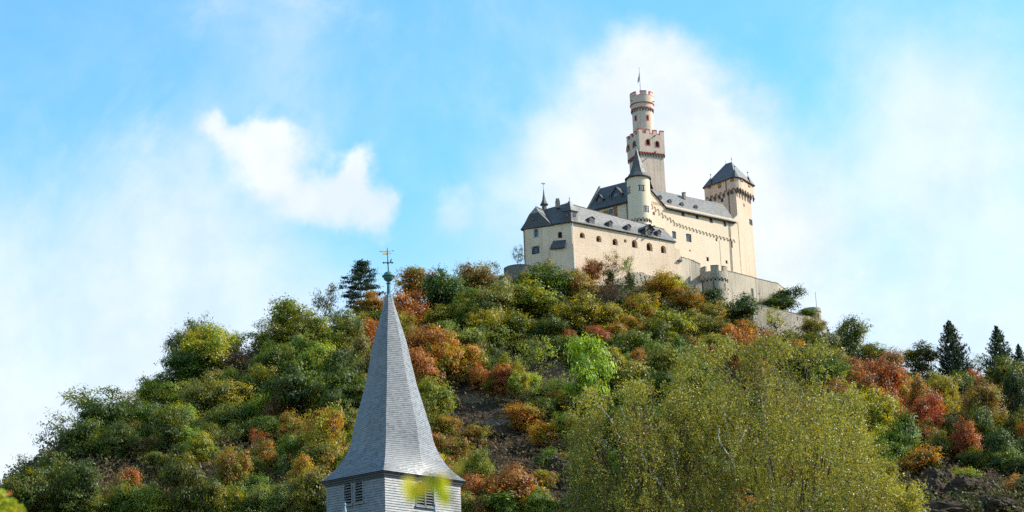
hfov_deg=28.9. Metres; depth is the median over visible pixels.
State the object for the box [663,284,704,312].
broadleaf tree
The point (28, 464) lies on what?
thin tree
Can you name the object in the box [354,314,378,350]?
broadleaf tree
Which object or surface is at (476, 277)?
broadleaf tree
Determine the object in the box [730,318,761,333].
broadleaf tree
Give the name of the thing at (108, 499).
broadleaf tree
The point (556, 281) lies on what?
broadleaf tree
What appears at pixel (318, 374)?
broadleaf tree
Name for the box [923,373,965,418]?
broadleaf tree
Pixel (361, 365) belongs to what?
broadleaf tree
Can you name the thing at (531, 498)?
broadleaf tree
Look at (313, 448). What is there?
broadleaf tree
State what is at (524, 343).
shrub
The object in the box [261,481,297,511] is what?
broadleaf tree
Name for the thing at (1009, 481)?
broadleaf tree
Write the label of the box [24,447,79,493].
broadleaf tree
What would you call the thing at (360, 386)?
broadleaf tree
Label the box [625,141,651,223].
stair turret
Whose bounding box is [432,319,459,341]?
broadleaf tree
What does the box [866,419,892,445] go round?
broadleaf tree
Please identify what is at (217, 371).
broadleaf tree
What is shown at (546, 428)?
broadleaf tree
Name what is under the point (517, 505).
broadleaf tree
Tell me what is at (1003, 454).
broadleaf tree
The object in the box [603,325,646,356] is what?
shrub
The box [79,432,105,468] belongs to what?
thin tree
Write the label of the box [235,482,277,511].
broadleaf tree
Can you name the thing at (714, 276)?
battlemented turret
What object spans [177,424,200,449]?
broadleaf tree
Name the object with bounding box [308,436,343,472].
broadleaf tree
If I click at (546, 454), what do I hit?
broadleaf tree
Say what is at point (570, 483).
broadleaf tree
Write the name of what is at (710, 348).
broadleaf tree
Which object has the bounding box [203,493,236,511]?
broadleaf tree
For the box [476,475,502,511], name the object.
broadleaf tree
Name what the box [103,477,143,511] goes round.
broadleaf tree
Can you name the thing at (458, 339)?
shrub
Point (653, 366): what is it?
shrub
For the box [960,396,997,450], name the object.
broadleaf tree
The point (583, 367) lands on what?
broadleaf tree
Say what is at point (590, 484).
birch tree
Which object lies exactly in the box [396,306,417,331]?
broadleaf tree
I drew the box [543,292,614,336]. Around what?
broadleaf tree
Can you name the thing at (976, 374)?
broadleaf tree
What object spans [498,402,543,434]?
broadleaf tree
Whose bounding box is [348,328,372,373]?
broadleaf tree
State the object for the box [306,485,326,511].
broadleaf tree
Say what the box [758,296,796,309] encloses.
shrub
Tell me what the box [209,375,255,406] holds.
broadleaf tree
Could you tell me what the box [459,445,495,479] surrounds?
broadleaf tree
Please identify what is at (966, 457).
broadleaf tree
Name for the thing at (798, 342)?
broadleaf tree
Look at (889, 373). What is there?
broadleaf tree
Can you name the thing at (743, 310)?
shrub
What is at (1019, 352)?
fir tree
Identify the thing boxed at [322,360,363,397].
broadleaf tree
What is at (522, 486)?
broadleaf tree
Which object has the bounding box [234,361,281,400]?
broadleaf tree
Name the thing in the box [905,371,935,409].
broadleaf tree
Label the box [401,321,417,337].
broadleaf tree
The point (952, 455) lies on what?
broadleaf tree
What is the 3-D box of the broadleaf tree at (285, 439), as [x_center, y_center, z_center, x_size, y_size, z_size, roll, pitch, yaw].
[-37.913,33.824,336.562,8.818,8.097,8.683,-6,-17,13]
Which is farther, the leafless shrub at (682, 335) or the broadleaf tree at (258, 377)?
the leafless shrub at (682, 335)
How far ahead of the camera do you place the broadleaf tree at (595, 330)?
391.07 m
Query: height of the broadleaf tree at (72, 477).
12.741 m
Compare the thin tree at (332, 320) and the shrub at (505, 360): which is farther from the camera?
the thin tree at (332, 320)
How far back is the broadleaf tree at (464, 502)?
300.59 m
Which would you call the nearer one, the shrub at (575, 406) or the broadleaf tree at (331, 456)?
the broadleaf tree at (331, 456)
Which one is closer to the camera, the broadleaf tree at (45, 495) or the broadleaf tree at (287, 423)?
the broadleaf tree at (45, 495)
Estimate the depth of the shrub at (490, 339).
394.03 m
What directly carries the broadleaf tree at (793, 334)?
on the hill
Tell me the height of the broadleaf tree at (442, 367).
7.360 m
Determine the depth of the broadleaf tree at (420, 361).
369.92 m
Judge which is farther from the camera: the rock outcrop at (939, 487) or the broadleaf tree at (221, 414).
the broadleaf tree at (221, 414)
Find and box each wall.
[677,256,700,285]
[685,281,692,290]
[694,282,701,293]
[727,270,784,308]
[750,305,827,337]
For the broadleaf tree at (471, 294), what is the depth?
408.74 m
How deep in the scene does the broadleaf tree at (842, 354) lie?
416.71 m
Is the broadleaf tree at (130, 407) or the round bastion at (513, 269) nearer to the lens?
the broadleaf tree at (130, 407)
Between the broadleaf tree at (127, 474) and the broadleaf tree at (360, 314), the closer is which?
the broadleaf tree at (127, 474)
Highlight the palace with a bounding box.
[650,189,740,273]
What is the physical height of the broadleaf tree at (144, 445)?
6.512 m
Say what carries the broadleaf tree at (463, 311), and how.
on the hill
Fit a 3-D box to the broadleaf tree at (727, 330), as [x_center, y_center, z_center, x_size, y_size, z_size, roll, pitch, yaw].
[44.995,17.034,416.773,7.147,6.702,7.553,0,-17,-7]
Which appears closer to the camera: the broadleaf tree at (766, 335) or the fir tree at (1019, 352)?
the broadleaf tree at (766, 335)
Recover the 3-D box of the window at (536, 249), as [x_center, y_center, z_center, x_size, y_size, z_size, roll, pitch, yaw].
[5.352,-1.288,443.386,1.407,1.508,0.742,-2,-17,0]
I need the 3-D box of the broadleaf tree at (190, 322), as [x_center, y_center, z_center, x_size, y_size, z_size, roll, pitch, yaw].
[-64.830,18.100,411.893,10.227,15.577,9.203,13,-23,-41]
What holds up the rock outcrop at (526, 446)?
on the hill
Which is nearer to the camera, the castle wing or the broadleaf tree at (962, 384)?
the broadleaf tree at (962, 384)
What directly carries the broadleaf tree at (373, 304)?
on the hill
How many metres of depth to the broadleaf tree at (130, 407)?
376.62 m
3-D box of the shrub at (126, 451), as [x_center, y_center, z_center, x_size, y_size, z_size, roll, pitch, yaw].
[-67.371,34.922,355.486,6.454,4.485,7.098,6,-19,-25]
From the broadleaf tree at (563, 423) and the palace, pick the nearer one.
the broadleaf tree at (563, 423)
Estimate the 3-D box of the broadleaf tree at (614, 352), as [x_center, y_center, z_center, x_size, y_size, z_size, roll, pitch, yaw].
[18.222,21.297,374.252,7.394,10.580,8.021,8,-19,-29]
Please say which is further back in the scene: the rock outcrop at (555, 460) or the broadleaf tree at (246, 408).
the broadleaf tree at (246, 408)
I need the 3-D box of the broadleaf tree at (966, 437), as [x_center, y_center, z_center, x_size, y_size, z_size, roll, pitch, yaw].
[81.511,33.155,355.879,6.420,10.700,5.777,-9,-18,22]
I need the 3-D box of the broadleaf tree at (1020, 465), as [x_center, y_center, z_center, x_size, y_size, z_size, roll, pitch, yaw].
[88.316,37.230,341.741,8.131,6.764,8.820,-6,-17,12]
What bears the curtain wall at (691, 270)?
on the hill
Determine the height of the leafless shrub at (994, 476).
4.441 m
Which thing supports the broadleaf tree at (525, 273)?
on the hill
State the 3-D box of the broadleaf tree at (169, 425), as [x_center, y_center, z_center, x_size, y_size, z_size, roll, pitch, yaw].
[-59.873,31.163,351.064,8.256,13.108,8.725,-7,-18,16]
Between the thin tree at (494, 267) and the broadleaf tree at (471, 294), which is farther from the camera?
the thin tree at (494, 267)
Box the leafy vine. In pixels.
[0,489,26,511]
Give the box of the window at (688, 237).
[686,234,690,241]
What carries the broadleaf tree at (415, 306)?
on the hill
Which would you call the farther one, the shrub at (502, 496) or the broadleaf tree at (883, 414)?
the broadleaf tree at (883, 414)
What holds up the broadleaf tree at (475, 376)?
on the hill
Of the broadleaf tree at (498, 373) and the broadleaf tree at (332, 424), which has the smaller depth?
the broadleaf tree at (332, 424)
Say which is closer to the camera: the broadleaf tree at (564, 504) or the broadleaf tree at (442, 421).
the broadleaf tree at (564, 504)
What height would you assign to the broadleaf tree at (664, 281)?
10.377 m
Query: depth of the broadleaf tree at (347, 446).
332.78 m
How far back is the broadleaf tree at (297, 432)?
340.92 m
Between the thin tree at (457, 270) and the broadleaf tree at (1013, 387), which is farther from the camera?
the thin tree at (457, 270)
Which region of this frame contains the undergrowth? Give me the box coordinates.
[0,269,1023,511]
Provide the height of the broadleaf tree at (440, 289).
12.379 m
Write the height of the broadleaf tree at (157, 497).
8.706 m
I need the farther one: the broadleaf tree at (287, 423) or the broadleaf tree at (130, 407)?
the broadleaf tree at (130, 407)
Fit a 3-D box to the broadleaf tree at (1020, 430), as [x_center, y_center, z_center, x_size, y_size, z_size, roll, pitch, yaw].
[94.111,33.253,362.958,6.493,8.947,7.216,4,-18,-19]
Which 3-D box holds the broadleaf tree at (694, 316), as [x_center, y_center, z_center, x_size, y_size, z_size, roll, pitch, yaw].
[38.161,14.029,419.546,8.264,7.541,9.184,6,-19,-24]
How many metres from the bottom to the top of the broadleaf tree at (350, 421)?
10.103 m
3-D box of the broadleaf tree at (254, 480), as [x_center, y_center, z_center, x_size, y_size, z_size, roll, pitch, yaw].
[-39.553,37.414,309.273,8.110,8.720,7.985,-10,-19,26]
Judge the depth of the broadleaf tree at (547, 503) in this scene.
300.40 m
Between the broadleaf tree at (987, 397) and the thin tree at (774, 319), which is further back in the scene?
the thin tree at (774, 319)
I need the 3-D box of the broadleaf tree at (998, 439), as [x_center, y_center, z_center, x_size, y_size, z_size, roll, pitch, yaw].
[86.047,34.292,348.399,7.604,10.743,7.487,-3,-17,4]
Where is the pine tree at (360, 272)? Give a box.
[339,258,383,312]
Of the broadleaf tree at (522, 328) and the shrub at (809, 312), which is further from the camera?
the shrub at (809, 312)
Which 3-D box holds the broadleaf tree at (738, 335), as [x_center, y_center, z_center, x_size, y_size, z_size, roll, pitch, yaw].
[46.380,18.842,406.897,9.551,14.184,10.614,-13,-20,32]
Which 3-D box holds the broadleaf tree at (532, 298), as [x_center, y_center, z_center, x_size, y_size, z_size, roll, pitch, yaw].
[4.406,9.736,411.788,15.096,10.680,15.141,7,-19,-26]
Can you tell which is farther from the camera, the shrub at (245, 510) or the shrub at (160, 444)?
the shrub at (160, 444)
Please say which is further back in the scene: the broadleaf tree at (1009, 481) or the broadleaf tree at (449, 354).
the broadleaf tree at (449, 354)
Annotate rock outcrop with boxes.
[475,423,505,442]
[511,441,543,457]
[538,455,582,489]
[899,466,1020,511]
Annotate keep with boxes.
[626,90,665,191]
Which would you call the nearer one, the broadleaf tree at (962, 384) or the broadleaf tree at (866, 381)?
the broadleaf tree at (866, 381)
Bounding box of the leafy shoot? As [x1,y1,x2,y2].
[402,459,462,511]
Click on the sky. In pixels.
(162, 161)
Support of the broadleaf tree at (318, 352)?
on the hill
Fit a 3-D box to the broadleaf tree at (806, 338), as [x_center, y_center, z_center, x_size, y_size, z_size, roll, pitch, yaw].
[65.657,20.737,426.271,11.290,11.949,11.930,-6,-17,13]
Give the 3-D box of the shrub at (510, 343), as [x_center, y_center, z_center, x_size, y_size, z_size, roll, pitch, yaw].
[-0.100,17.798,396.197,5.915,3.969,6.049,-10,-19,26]
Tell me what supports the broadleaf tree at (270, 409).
on the hill
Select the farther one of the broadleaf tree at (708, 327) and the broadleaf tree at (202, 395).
the broadleaf tree at (708, 327)
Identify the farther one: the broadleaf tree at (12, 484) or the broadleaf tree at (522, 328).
the broadleaf tree at (522, 328)
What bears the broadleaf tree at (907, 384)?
on the hill
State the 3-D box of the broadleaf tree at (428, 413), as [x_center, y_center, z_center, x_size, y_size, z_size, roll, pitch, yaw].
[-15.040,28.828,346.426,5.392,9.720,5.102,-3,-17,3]
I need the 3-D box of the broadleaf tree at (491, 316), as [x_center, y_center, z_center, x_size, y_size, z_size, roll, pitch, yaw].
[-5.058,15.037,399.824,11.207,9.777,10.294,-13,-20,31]
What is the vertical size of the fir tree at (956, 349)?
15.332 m
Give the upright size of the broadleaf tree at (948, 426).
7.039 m
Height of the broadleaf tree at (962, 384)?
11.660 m
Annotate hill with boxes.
[42,285,1023,510]
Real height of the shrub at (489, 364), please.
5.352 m
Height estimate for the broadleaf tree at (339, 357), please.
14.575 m
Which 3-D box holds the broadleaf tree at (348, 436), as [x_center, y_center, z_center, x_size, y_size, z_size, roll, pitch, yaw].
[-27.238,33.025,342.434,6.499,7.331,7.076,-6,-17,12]
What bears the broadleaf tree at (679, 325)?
on the hill
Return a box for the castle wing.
[520,183,681,285]
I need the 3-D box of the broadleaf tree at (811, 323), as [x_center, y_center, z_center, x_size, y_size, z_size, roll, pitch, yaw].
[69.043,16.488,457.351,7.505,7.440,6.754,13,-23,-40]
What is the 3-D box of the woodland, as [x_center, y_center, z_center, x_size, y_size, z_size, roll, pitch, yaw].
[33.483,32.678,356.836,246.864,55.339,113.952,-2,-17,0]
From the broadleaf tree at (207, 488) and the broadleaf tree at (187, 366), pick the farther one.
the broadleaf tree at (187, 366)
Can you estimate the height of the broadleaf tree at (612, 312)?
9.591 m
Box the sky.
[0,0,1023,483]
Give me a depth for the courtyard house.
485.02 m
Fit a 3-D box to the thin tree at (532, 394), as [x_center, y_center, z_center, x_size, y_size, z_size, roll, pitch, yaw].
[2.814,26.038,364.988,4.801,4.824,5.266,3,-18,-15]
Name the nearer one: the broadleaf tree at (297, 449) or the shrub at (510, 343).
the broadleaf tree at (297, 449)
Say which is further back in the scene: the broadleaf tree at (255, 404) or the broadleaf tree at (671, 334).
the broadleaf tree at (671, 334)
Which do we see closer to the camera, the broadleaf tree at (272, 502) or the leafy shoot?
the leafy shoot
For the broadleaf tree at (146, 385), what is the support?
on the hill
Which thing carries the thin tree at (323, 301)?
on the hill
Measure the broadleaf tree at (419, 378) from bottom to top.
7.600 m
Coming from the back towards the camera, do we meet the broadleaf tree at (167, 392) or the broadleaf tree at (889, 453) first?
the broadleaf tree at (167, 392)
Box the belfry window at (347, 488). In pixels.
[342,483,352,507]
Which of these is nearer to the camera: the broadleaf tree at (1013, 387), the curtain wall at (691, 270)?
the broadleaf tree at (1013, 387)
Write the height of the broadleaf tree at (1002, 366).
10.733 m
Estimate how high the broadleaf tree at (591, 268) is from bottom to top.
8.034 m
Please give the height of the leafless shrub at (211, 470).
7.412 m
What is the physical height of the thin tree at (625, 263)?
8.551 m
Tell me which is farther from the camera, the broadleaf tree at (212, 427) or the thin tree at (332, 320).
the thin tree at (332, 320)
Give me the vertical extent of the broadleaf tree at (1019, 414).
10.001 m
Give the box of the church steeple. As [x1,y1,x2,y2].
[320,248,464,511]
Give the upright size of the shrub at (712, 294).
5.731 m
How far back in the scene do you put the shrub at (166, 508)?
300.96 m
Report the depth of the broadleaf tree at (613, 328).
397.22 m
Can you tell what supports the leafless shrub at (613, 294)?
on the hill
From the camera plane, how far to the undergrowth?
350.06 m
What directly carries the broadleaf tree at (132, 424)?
on the hill
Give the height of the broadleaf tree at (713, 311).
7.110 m
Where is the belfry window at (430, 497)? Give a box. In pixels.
[424,489,434,508]
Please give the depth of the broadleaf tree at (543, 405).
354.08 m
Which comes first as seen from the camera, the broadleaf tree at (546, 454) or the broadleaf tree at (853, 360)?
the broadleaf tree at (546, 454)
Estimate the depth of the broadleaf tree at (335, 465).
321.44 m
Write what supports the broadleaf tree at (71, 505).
on the hill
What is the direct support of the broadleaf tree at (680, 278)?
on the hill
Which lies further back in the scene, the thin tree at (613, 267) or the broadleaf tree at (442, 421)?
the thin tree at (613, 267)
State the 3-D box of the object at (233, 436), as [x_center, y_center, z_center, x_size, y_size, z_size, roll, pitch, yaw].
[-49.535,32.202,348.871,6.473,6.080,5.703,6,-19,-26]
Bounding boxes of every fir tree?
[926,319,983,377]
[979,325,1020,374]
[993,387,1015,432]
[1011,343,1023,378]
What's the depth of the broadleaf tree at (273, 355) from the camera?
388.58 m
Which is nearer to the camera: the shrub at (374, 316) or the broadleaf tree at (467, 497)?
the broadleaf tree at (467, 497)
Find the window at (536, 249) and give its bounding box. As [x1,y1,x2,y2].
[533,247,538,253]
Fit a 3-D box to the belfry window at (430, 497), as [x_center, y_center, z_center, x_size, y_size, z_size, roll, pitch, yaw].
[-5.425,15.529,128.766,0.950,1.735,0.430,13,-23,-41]
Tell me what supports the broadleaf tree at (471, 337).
on the hill
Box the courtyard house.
[587,181,652,218]
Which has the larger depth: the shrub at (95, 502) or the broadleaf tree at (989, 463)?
the broadleaf tree at (989, 463)
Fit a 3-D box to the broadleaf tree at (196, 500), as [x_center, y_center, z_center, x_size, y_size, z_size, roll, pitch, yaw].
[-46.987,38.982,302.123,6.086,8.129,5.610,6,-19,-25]
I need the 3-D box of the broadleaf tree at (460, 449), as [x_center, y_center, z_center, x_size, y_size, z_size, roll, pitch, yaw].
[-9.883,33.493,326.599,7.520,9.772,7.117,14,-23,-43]
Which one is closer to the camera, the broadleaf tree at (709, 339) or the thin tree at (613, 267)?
the broadleaf tree at (709, 339)
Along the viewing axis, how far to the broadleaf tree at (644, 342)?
389.83 m
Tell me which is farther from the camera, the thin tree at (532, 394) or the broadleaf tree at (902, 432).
the thin tree at (532, 394)
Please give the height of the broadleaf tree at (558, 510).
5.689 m
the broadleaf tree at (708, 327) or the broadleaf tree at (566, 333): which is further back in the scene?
the broadleaf tree at (708, 327)
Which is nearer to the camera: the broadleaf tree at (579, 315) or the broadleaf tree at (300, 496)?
the broadleaf tree at (300, 496)
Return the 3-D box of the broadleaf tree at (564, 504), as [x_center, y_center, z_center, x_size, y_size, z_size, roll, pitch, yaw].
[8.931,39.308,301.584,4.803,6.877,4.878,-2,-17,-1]
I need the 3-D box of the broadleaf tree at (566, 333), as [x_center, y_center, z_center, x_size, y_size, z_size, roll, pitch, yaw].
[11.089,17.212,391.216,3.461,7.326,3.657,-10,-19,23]
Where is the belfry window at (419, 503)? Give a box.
[415,481,427,507]
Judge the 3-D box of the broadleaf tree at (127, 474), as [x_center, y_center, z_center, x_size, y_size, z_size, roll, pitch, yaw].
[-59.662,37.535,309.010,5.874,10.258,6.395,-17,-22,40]
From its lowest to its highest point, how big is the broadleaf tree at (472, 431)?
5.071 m
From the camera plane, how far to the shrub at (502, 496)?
300.76 m
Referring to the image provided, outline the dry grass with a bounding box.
[464,349,576,427]
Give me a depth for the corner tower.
501.06 m
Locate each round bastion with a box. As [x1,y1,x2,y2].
[504,264,533,287]
[805,307,820,318]
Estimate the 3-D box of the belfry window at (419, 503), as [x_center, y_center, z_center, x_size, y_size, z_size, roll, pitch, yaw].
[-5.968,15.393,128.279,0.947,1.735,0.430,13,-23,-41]
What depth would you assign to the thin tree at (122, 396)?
391.68 m
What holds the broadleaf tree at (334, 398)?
on the hill
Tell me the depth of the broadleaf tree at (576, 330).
400.99 m
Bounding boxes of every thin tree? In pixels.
[1,453,39,481]
[28,407,76,464]
[57,383,129,411]
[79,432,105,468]
[104,389,144,406]
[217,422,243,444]
[242,427,270,442]
[252,317,271,337]
[275,451,297,480]
[308,283,342,321]
[324,305,347,325]
[445,362,469,388]
[450,262,468,284]
[478,260,502,276]
[511,244,523,263]
[511,333,557,372]
[515,386,537,402]
[534,257,555,272]
[602,251,624,284]
[620,256,636,279]
[762,305,786,335]
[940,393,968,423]
[969,353,991,372]
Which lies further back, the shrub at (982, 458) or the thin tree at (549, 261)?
the thin tree at (549, 261)
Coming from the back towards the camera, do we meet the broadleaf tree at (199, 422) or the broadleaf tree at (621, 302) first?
the broadleaf tree at (621, 302)
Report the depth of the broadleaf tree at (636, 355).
382.81 m
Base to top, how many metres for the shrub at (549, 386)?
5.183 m
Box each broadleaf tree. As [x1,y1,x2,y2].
[0,467,52,510]
[0,473,35,509]
[23,466,53,511]
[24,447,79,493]
[33,485,69,511]
[42,453,105,511]
[48,413,108,464]
[52,484,97,511]
[59,479,89,511]
[68,394,131,448]
[95,444,116,459]
[97,420,141,461]
[102,490,115,511]
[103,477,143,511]
[108,464,142,495]
[111,391,152,424]
[121,419,141,445]
[125,371,175,406]
[125,480,159,511]
[126,486,173,511]
[129,399,160,440]
[131,434,165,459]
[137,451,171,471]
[147,378,196,406]
[149,368,179,384]
[149,400,191,452]
[153,451,207,511]
[154,349,220,384]
[160,326,187,382]
[167,400,202,431]
[172,323,241,371]
[176,371,233,415]
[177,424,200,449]
[178,428,219,465]
[184,312,224,352]
[185,491,212,511]
[187,416,207,435]
[189,476,228,511]
[198,400,248,434]
[199,421,224,442]
[201,368,228,385]
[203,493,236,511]
[204,429,220,449]
[206,481,250,511]
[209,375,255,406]
[210,439,256,486]
[215,366,243,383]
[223,329,245,354]
[223,420,254,443]
[232,398,268,425]
[233,470,274,497]
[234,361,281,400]
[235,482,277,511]
[239,323,293,352]
[241,414,297,440]
[242,454,268,475]
[244,338,302,381]
[246,392,271,422]
[247,435,278,471]
[250,356,327,414]
[250,490,284,511]
[257,383,294,420]
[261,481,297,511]
[262,293,320,345]
[272,431,301,469]
[273,407,306,442]
[275,486,303,511]
[283,449,320,484]
[284,311,334,345]
[284,329,320,357]
[286,485,312,511]
[287,431,308,457]
[289,415,319,442]
[291,441,339,475]
[294,339,345,377]
[294,355,320,379]
[298,399,348,455]
[299,492,321,511]
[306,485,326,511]
[308,362,326,380]
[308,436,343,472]
[319,344,357,386]
[320,330,354,361]
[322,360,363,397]
[323,383,356,415]
[326,303,370,355]
[330,448,348,473]
[338,428,353,447]
[339,440,349,454]
[341,401,357,439]
[343,371,366,409]
[344,311,377,326]
[347,289,384,313]
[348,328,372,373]
[349,355,368,379]
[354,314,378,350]
[379,288,431,327]
[390,264,439,299]
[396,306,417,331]
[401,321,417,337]
[404,322,463,366]
[408,345,445,388]
[415,372,434,390]
[417,369,457,423]
[418,263,469,314]
[422,399,438,433]
[426,329,471,385]
[427,361,449,383]
[430,413,463,438]
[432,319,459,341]
[432,432,447,453]
[436,434,474,467]
[439,451,455,469]
[446,285,491,317]
[450,298,487,330]
[453,260,498,292]
[453,423,493,448]
[455,344,490,374]
[456,326,488,353]
[458,468,488,502]
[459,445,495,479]
[460,489,475,511]
[461,492,479,511]
[462,307,509,339]
[465,361,490,391]
[473,459,555,506]
[474,277,522,318]
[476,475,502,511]
[481,271,515,294]
[483,361,518,398]
[490,492,518,511]
[497,306,537,339]
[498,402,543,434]
[503,359,532,401]
[504,276,563,318]
[507,496,529,511]
[511,261,576,300]
[516,269,531,282]
[519,486,554,511]
[520,394,562,423]
[521,372,543,392]
[522,484,564,511]
[526,421,562,448]
[530,468,560,489]
[531,312,577,343]
[531,445,560,465]
[542,293,568,320]
[542,385,575,414]
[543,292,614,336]
[551,410,584,446]
[553,501,571,511]
[555,473,595,511]
[557,494,573,511]
[558,266,600,302]
[558,331,619,409]
[558,334,583,354]
[558,350,586,367]
[559,451,573,457]
[562,328,576,347]
[567,325,589,337]
[576,451,599,471]
[578,410,604,439]
[580,257,605,281]
[581,434,611,460]
[583,324,611,350]
[589,299,631,327]
[592,345,630,388]
[596,320,628,338]
[614,296,630,312]
[618,313,649,336]
[622,291,664,325]
[622,352,633,370]
[627,345,648,367]
[630,331,664,356]
[636,266,683,303]
[647,303,702,336]
[655,342,672,353]
[657,329,678,344]
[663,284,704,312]
[665,334,691,365]
[671,274,690,289]
[681,308,714,331]
[687,316,731,338]
[690,299,727,324]
[696,343,720,368]
[701,332,738,367]
[712,323,743,339]
[720,314,764,365]
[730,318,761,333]
[757,328,774,341]
[774,337,805,375]
[780,328,801,342]
[792,325,842,365]
[797,311,828,333]
[821,342,851,373]
[823,375,856,401]
[824,313,873,357]
[827,485,862,511]
[831,431,869,461]
[833,362,878,398]
[834,387,862,404]
[836,355,874,370]
[841,384,904,431]
[850,353,887,386]
[855,342,889,366]
[866,344,912,375]
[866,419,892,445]
[867,436,906,463]
[871,359,911,404]
[873,385,909,425]
[875,454,901,477]
[878,411,925,459]
[892,443,947,480]
[894,369,922,381]
[897,383,910,406]
[899,339,941,374]
[899,377,913,393]
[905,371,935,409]
[907,389,951,429]
[913,416,943,446]
[919,369,950,389]
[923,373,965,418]
[923,427,953,464]
[939,416,957,438]
[942,436,960,462]
[943,364,976,405]
[949,466,986,478]
[950,416,983,454]
[953,445,986,468]
[954,380,1012,427]
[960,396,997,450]
[965,368,983,390]
[974,378,996,400]
[979,356,1023,387]
[979,422,1022,458]
[981,456,1004,473]
[984,443,1023,478]
[996,363,1023,417]
[998,472,1023,497]
[1001,407,1023,443]
[1003,456,1023,477]
[1013,418,1023,450]
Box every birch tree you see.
[553,372,749,511]
[640,326,930,511]
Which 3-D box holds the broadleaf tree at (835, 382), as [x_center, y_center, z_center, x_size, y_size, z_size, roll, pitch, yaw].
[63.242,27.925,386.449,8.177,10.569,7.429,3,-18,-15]
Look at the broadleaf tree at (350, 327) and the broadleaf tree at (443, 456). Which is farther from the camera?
the broadleaf tree at (350, 327)
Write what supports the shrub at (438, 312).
on the hill
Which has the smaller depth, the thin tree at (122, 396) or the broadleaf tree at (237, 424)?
the broadleaf tree at (237, 424)
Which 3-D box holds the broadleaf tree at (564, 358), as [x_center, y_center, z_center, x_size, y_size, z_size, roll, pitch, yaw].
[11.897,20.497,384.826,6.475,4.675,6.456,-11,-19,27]
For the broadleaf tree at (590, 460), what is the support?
on the hill
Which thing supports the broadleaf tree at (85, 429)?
on the hill
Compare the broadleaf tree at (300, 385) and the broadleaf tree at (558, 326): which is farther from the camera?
the broadleaf tree at (558, 326)
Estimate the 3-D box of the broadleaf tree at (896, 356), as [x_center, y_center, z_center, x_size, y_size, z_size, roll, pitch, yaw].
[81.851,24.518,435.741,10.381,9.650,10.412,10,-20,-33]
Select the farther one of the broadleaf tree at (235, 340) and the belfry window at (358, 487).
the broadleaf tree at (235, 340)
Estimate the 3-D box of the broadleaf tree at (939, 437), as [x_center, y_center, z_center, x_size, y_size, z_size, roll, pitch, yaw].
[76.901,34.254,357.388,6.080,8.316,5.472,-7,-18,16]
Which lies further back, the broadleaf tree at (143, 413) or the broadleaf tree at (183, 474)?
the broadleaf tree at (143, 413)
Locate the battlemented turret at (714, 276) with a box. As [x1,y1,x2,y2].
[699,265,729,305]
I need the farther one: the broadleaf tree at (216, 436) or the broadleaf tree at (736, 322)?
the broadleaf tree at (736, 322)
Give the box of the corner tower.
[703,158,756,277]
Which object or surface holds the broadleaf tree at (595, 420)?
on the hill
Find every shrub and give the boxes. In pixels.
[80,490,110,511]
[122,437,138,461]
[146,435,170,460]
[149,495,174,511]
[165,441,196,462]
[205,340,259,370]
[208,449,224,481]
[228,497,260,511]
[280,463,331,511]
[280,483,308,491]
[284,452,302,469]
[295,399,316,419]
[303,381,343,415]
[362,309,380,333]
[417,303,457,328]
[429,424,444,439]
[451,333,463,346]
[454,318,469,332]
[463,493,494,511]
[471,320,517,351]
[476,378,503,393]
[478,354,500,371]
[479,490,531,510]
[485,346,511,363]
[491,353,513,369]
[497,336,520,353]
[502,333,549,352]
[519,339,543,355]
[528,376,573,400]
[535,335,577,360]
[563,389,605,419]
[591,278,627,306]
[599,355,655,390]
[601,268,614,284]
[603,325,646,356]
[622,368,657,391]
[624,274,635,286]
[629,359,671,372]
[635,316,672,343]
[673,330,691,346]
[682,333,704,354]
[694,286,727,306]
[722,291,763,327]
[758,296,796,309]
[769,283,808,311]
[796,307,820,316]
[972,451,992,472]
[980,468,1003,489]
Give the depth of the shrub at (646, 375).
372.03 m
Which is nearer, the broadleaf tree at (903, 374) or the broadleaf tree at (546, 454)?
the broadleaf tree at (546, 454)
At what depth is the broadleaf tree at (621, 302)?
419.81 m
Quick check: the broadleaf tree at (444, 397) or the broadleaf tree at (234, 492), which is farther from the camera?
the broadleaf tree at (444, 397)
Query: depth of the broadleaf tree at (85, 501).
301.11 m
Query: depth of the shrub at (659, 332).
404.49 m
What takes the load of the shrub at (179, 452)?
on the hill
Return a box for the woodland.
[595,343,1023,511]
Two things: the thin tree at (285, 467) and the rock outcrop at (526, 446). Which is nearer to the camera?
the thin tree at (285, 467)
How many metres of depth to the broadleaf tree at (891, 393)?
374.80 m
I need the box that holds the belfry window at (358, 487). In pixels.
[353,481,363,504]
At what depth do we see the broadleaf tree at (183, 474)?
302.28 m
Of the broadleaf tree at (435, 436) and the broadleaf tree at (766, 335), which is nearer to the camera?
the broadleaf tree at (435, 436)
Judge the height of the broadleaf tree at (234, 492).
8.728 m
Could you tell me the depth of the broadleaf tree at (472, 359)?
377.02 m
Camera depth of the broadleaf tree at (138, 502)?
301.02 m
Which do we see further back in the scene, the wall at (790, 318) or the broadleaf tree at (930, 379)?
the wall at (790, 318)
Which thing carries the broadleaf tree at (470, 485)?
on the hill
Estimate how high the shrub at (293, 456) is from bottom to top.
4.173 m
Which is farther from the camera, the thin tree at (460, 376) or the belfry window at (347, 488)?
the thin tree at (460, 376)

